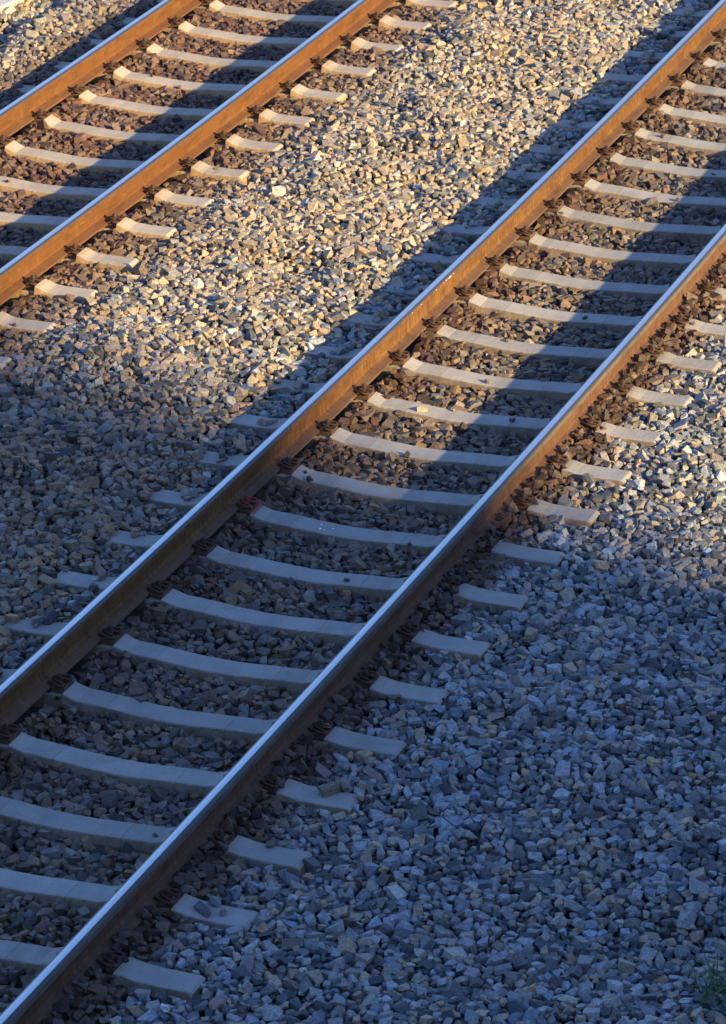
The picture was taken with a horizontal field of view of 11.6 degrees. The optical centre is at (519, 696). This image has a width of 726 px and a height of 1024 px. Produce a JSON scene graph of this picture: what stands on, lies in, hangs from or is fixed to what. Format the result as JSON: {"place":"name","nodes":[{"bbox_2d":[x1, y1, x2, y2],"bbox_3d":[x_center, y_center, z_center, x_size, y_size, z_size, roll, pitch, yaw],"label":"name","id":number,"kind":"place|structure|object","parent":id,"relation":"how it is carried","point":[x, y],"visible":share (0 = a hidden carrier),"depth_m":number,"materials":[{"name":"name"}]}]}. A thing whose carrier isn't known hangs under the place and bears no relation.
{"place":"outdoors","nodes":[
{"label":"outdoors","id":0,"kind":"place"},
{"label":"ground","id":1,"kind":"structure","parent":0,"visible":0},
{"bbox_2d":[0,0,725,1023],"bbox_3d":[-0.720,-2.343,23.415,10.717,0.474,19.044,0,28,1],"label":"crushed stone ballast","id":2,"kind":"structure","parent":1,"relation":"on","point":[444,90],"depth_m":20.62,"materials":[{"name":"grey gravel"}]},
{"bbox_2d":[0,356,13,369],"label":"railway sleeper","id":3,"kind":"object","parent":2,"relation":"on","point":[5,362],"visible":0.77,"depth_m":22.86,"materials":[{"name":"concrete"}]},
{"bbox_2d":[0,0,50,11],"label":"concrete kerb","id":4,"kind":"structure","parent":2,"relation":"on","point":[4,4],"depth_m":29.43,"materials":[{"name":"grey concrete"}]},
{"bbox_2d":[0,311,56,335],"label":"railway sleeper","id":5,"kind":"object","parent":2,"relation":"on","point":[22,325],"visible":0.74,"depth_m":23.41,"materials":[{"name":"concrete"}]},
{"bbox_2d":[0,0,396,304],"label":"rail","id":6,"kind":"object","parent":5,"relation":"on","point":[45,253],"visible":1,"depth_m":26.09,"materials":[{"name":"brown metal"}]},
{"bbox_2d":[0,1007,63,1023],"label":"railway sleeper","id":7,"kind":"object","parent":2,"relation":"on","point":[48,1020],"visible":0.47,"depth_m":16.00,"materials":[{"name":"concrete"}]},
{"bbox_2d":[6,274,97,303],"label":"railway sleeper","id":8,"kind":"object","parent":2,"relation":"on","point":[40,285],"visible":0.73,"depth_m":23.96,"materials":[{"name":"concrete"}]},
{"bbox_2d":[0,243,138,273],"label":"railway sleeper","id":9,"kind":"object","parent":2,"relation":"on","point":[77,254],"visible":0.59,"depth_m":24.49,"materials":[{"name":"concrete"}]},
{"bbox_2d":[0,212,176,239],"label":"railway sleeper","id":10,"kind":"object","parent":2,"relation":"on","point":[121,225],"visible":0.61,"depth_m":25.07,"materials":[{"name":"concrete"}]},
{"bbox_2d":[0,939,207,1002],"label":"railway sleeper","id":11,"kind":"object","parent":2,"relation":"on","point":[182,985],"visible":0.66,"depth_m":16.48,"materials":[{"name":"concrete"}]},
{"bbox_2d":[0,176,214,209],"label":"railway sleeper","id":12,"kind":"object","parent":2,"relation":"on","point":[85,194],"visible":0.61,"depth_m":25.73,"materials":[{"name":"concrete"}]},
{"bbox_2d":[0,134,249,182],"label":"railway sleeper","id":13,"kind":"object","parent":2,"relation":"on","point":[192,167],"visible":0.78,"depth_m":26.30,"materials":[{"name":"concrete"}]},
{"bbox_2d":[0,868,259,932],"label":"railway sleeper","id":14,"kind":"object","parent":2,"relation":"on","point":[96,897],"visible":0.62,"depth_m":17.12,"materials":[{"name":"concrete"}]},
{"bbox_2d":[194,900,210,917],"bbox_3d":[-1.504,1.011,16.937,0.049,0.029,0.128,-18,32,-29],"label":"stone","id":15,"kind":"object","parent":14,"relation":"on","point":[202,908],"visible":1,"depth_m":16.93,"materials":[{"name":"grey stone"}]},
{"bbox_2d":[208,896,220,907],"bbox_3d":[-1.454,0.972,16.988,0.068,0.050,0.047,2,28,5],"label":"pebble","id":16,"kind":"object","parent":14,"relation":"on","point":[215,901],"visible":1,"depth_m":16.97,"materials":[{"name":"stone"}]},
{"bbox_2d":[220,908,226,915],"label":"pebble","id":17,"kind":"object","parent":14,"relation":"on","point":[223,911],"visible":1,"depth_m":16.91,"materials":[{"name":"stone"}]},
{"bbox_2d":[19,109,284,153],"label":"railway sleeper","id":18,"kind":"object","parent":2,"relation":"on","point":[237,142],"visible":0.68,"depth_m":26.83,"materials":[{"name":"concrete"}]},
{"bbox_2d":[0,796,312,876],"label":"railway sleeper","id":19,"kind":"object","parent":2,"relation":"on","point":[117,835],"visible":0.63,"depth_m":17.66,"materials":[{"name":"concrete"}]},
{"bbox_2d":[266,841,274,847],"bbox_3d":[-1.219,0.727,17.473,0.044,0.029,0.030,0,28,1],"label":"stone","id":20,"kind":"object","parent":19,"relation":"on","point":[270,844],"visible":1,"depth_m":17.47,"materials":[{"name":"grey stone"}]},
{"bbox_2d":[11,84,315,128],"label":"railway sleeper","id":21,"kind":"object","parent":2,"relation":"on","point":[258,115],"visible":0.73,"depth_m":27.37,"materials":[{"name":"concrete"}]},
{"bbox_2d":[0,0,203,136],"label":"rail","id":22,"kind":"object","parent":21,"relation":"on","point":[52,90],"visible":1,"depth_m":27.92,"materials":[{"name":"brown metal"}]},
{"bbox_2d":[160,1003,169,1011],"bbox_3d":[-1.611,1.412,16.193,0.043,0.032,0.029,7,29,14],"label":"pebble","id":23,"kind":"object","parent":2,"relation":"on","point":[164,1008],"visible":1,"depth_m":16.18,"materials":[{"name":"stone"}]},
{"bbox_2d":[0,723,362,816],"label":"railway sleeper","id":24,"kind":"object","parent":2,"relation":"on","point":[89,765],"visible":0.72,"depth_m":18.23,"materials":[{"name":"concrete"}]},
{"bbox_2d":[317,779,340,796],"bbox_3d":[-0.957,0.460,17.945,0.114,0.059,0.069,-18,33,-30],"label":"stone","id":25,"kind":"object","parent":24,"relation":"on","point":[329,789],"visible":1,"depth_m":17.93,"materials":[{"name":"grey stone"}]},
{"bbox_2d":[341,777,349,792],"bbox_3d":[-0.878,0.447,17.988,0.046,0.060,0.101,-3,28,-6],"label":"stone","id":26,"kind":"object","parent":24,"relation":"on","point":[345,784],"visible":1,"depth_m":17.96,"materials":[{"name":"grey stone"}]},
{"bbox_2d":[45,60,347,104],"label":"railway sleeper","id":27,"kind":"object","parent":2,"relation":"on","point":[121,73],"visible":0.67,"depth_m":27.88,"materials":[{"name":"concrete"}]},
{"bbox_2d":[0,669,407,761],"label":"railway sleeper","id":28,"kind":"object","parent":2,"relation":"on","point":[84,699],"visible":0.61,"depth_m":18.73,"materials":[{"name":"concrete"}]},
{"bbox_2d":[2,617,451,709],"bbox_3d":[-1.621,-0.152,19.303,2.718,0.287,0.258,10,29,18],"label":"railway sleeper","id":29,"kind":"object","parent":2,"relation":"on","point":[292,680],"visible":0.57,"depth_m":19.25,"materials":[{"name":"concrete"}]},
{"bbox_2d":[79,37,376,78],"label":"railway sleeper","id":30,"kind":"object","parent":2,"relation":"on","point":[325,65],"visible":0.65,"depth_m":28.41,"materials":[{"name":"concrete"}]},
{"bbox_2d":[118,15,403,55],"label":"railway sleeper","id":31,"kind":"object","parent":2,"relation":"on","point":[355,43],"visible":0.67,"depth_m":28.95,"materials":[{"name":"concrete"}]},
{"bbox_2d":[55,570,492,666],"bbox_3d":[-1.410,-0.415,19.799,2.718,0.286,0.258,10,30,18],"label":"railway sleeper","id":32,"kind":"object","parent":2,"relation":"on","point":[344,633],"visible":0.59,"depth_m":19.74,"materials":[{"name":"concrete"}]},
{"bbox_2d":[272,186,285,195],"bbox_3d":[-1.725,-3.621,25.589,0.092,0.065,0.070,1,28,3],"label":"stone","id":33,"kind":"object","parent":2,"relation":"on","point":[279,190],"visible":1,"depth_m":25.56,"materials":[{"name":"beige stone"}]},
{"bbox_2d":[157,0,431,34],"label":"railway sleeper","id":34,"kind":"object","parent":2,"relation":"on","point":[385,21],"visible":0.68,"depth_m":29.45,"materials":[{"name":"concrete"}]},
{"bbox_2d":[94,530,528,615],"bbox_3d":[-1.200,-0.678,20.295,2.718,0.286,0.258,10,29,18],"label":"railway sleeper","id":35,"kind":"object","parent":2,"relation":"on","point":[384,588],"visible":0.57,"depth_m":20.24,"materials":[{"name":"concrete"}]},
{"bbox_2d":[140,489,564,568],"bbox_3d":[-0.990,-0.941,20.792,2.718,0.287,0.258,10,29,18],"label":"railway sleeper","id":36,"kind":"object","parent":2,"relation":"on","point":[322,531],"visible":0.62,"depth_m":20.76,"materials":[{"name":"concrete"}]},
{"bbox_2d":[0,223,725,1023],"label":"rail","id":37,"kind":"object","parent":2,"relation":"on","point":[132,895],"visible":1,"depth_m":18.81,"materials":[{"name":"brown"}]},
{"bbox_2d":[300,0,457,11],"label":"railway sleeper","id":38,"kind":"object","parent":2,"relation":"on","point":[441,4],"visible":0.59,"depth_m":29.72,"materials":[{"name":"concrete"}]},
{"bbox_2d":[187,449,600,528],"bbox_3d":[-0.782,-1.204,21.288,2.718,0.286,0.258,10,29,18],"label":"railway sleeper","id":39,"kind":"object","parent":2,"relation":"on","point":[446,504],"visible":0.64,"depth_m":21.23,"materials":[{"name":"concrete"}]},
{"bbox_2d":[228,414,632,486],"bbox_3d":[-0.574,-1.467,21.786,2.718,0.286,0.258,10,29,18],"label":"railway sleeper","id":40,"kind":"object","parent":2,"relation":"on","point":[472,463],"visible":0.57,"depth_m":21.75,"materials":[{"name":"concrete"}]},
{"bbox_2d":[270,379,662,446],"bbox_3d":[-0.367,-1.731,22.283,2.718,0.286,0.258,9,29,18],"label":"railway sleeper","id":41,"kind":"object","parent":2,"relation":"on","point":[522,427],"visible":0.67,"depth_m":22.23,"materials":[{"name":"concrete"}]},
{"bbox_2d":[417,405,427,411],"bbox_3d":[-0.612,-1.798,22.318,0.068,0.035,0.034,-4,28,-8],"label":"stone","id":42,"kind":"object","parent":41,"relation":"on","point":[422,409],"visible":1,"depth_m":22.30,"materials":[{"name":"beige stone"}]},
{"bbox_2d":[302,345,694,409],"bbox_3d":[-0.162,-1.995,22.781,2.718,0.287,0.258,10,29,18],"label":"railway sleeper","id":43,"kind":"object","parent":2,"relation":"on","point":[532,389],"visible":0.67,"depth_m":22.73,"materials":[{"name":"concrete"}]},
{"bbox_2d":[338,312,722,374],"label":"railway sleeper","id":44,"kind":"object","parent":2,"relation":"on","point":[580,357],"visible":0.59,"depth_m":23.21,"materials":[{"name":"concrete"}]},
{"bbox_2d":[371,282,725,339],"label":"railway sleeper","id":45,"kind":"object","parent":2,"relation":"on","point":[468,296],"visible":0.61,"depth_m":23.75,"materials":[{"name":"concrete"}]},
{"bbox_2d":[403,252,725,304],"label":"railway sleeper","id":46,"kind":"object","parent":2,"relation":"on","point":[501,267],"visible":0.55,"depth_m":24.29,"materials":[{"name":"concrete"}]},
{"bbox_2d":[438,224,725,271],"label":"railway sleeper","id":47,"kind":"object","parent":2,"relation":"on","point":[661,262],"visible":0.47,"depth_m":24.80,"materials":[{"name":"concrete"}]},
{"bbox_2d":[464,196,725,246],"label":"railway sleeper","id":48,"kind":"object","parent":2,"relation":"on","point":[697,232],"visible":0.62,"depth_m":25.29,"materials":[{"name":"concrete"}]},
{"bbox_2d":[494,169,725,213],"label":"railway sleeper","id":49,"kind":"object","parent":2,"relation":"on","point":[585,182],"visible":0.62,"depth_m":25.82,"materials":[{"name":"concrete"}]},
{"bbox_2d":[525,144,725,185],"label":"railway sleeper","id":50,"kind":"object","parent":2,"relation":"on","point":[646,166],"visible":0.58,"depth_m":26.33,"materials":[{"name":"concrete"}]},
{"bbox_2d":[545,119,725,157],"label":"railway sleeper","id":51,"kind":"object","parent":2,"relation":"on","point":[707,148],"visible":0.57,"depth_m":26.85,"materials":[{"name":"concrete"}]},
{"bbox_2d":[576,96,725,127],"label":"railway sleeper","id":52,"kind":"object","parent":2,"relation":"on","point":[679,114],"visible":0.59,"depth_m":27.37,"materials":[{"name":"concrete"}]},
{"bbox_2d":[603,72,725,99],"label":"railway sleeper","id":53,"kind":"object","parent":2,"relation":"on","point":[682,82],"visible":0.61,"depth_m":27.90,"materials":[{"name":"concrete"}]},
{"bbox_2d":[624,50,725,72],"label":"railway sleeper","id":54,"kind":"object","parent":2,"relation":"on","point":[701,58],"visible":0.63,"depth_m":28.42,"materials":[{"name":"concrete"}]},
{"bbox_2d":[641,29,725,50],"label":"railway sleeper","id":55,"kind":"object","parent":2,"relation":"on","point":[720,34],"visible":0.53,"depth_m":28.93,"materials":[{"name":"concrete"}]},
{"bbox_2d":[648,938,725,1009],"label":"grass tuft","id":56,"kind":"object","parent":2,"relation":"on","point":[712,983],"visible":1,"depth_m":16.25,"materials":[{"name":"plant"}]},
{"bbox_2d":[666,8,725,29],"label":"railway sleeper","id":57,"kind":"object","parent":2,"relation":"on","point":[700,14],"visible":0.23,"depth_m":29.52,"materials":[{"name":"concrete"}]},
{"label":"railway sleeper","id":58,"kind":"object","parent":2,"relation":"on","visible":0},
{"bbox_2d":[0,0,725,732],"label":"rail","id":59,"kind":"object","parent":58,"relation":"on","point":[66,648],"visible":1,"depth_m":22.07,"materials":[{"name":"brown metal"}]}
]}

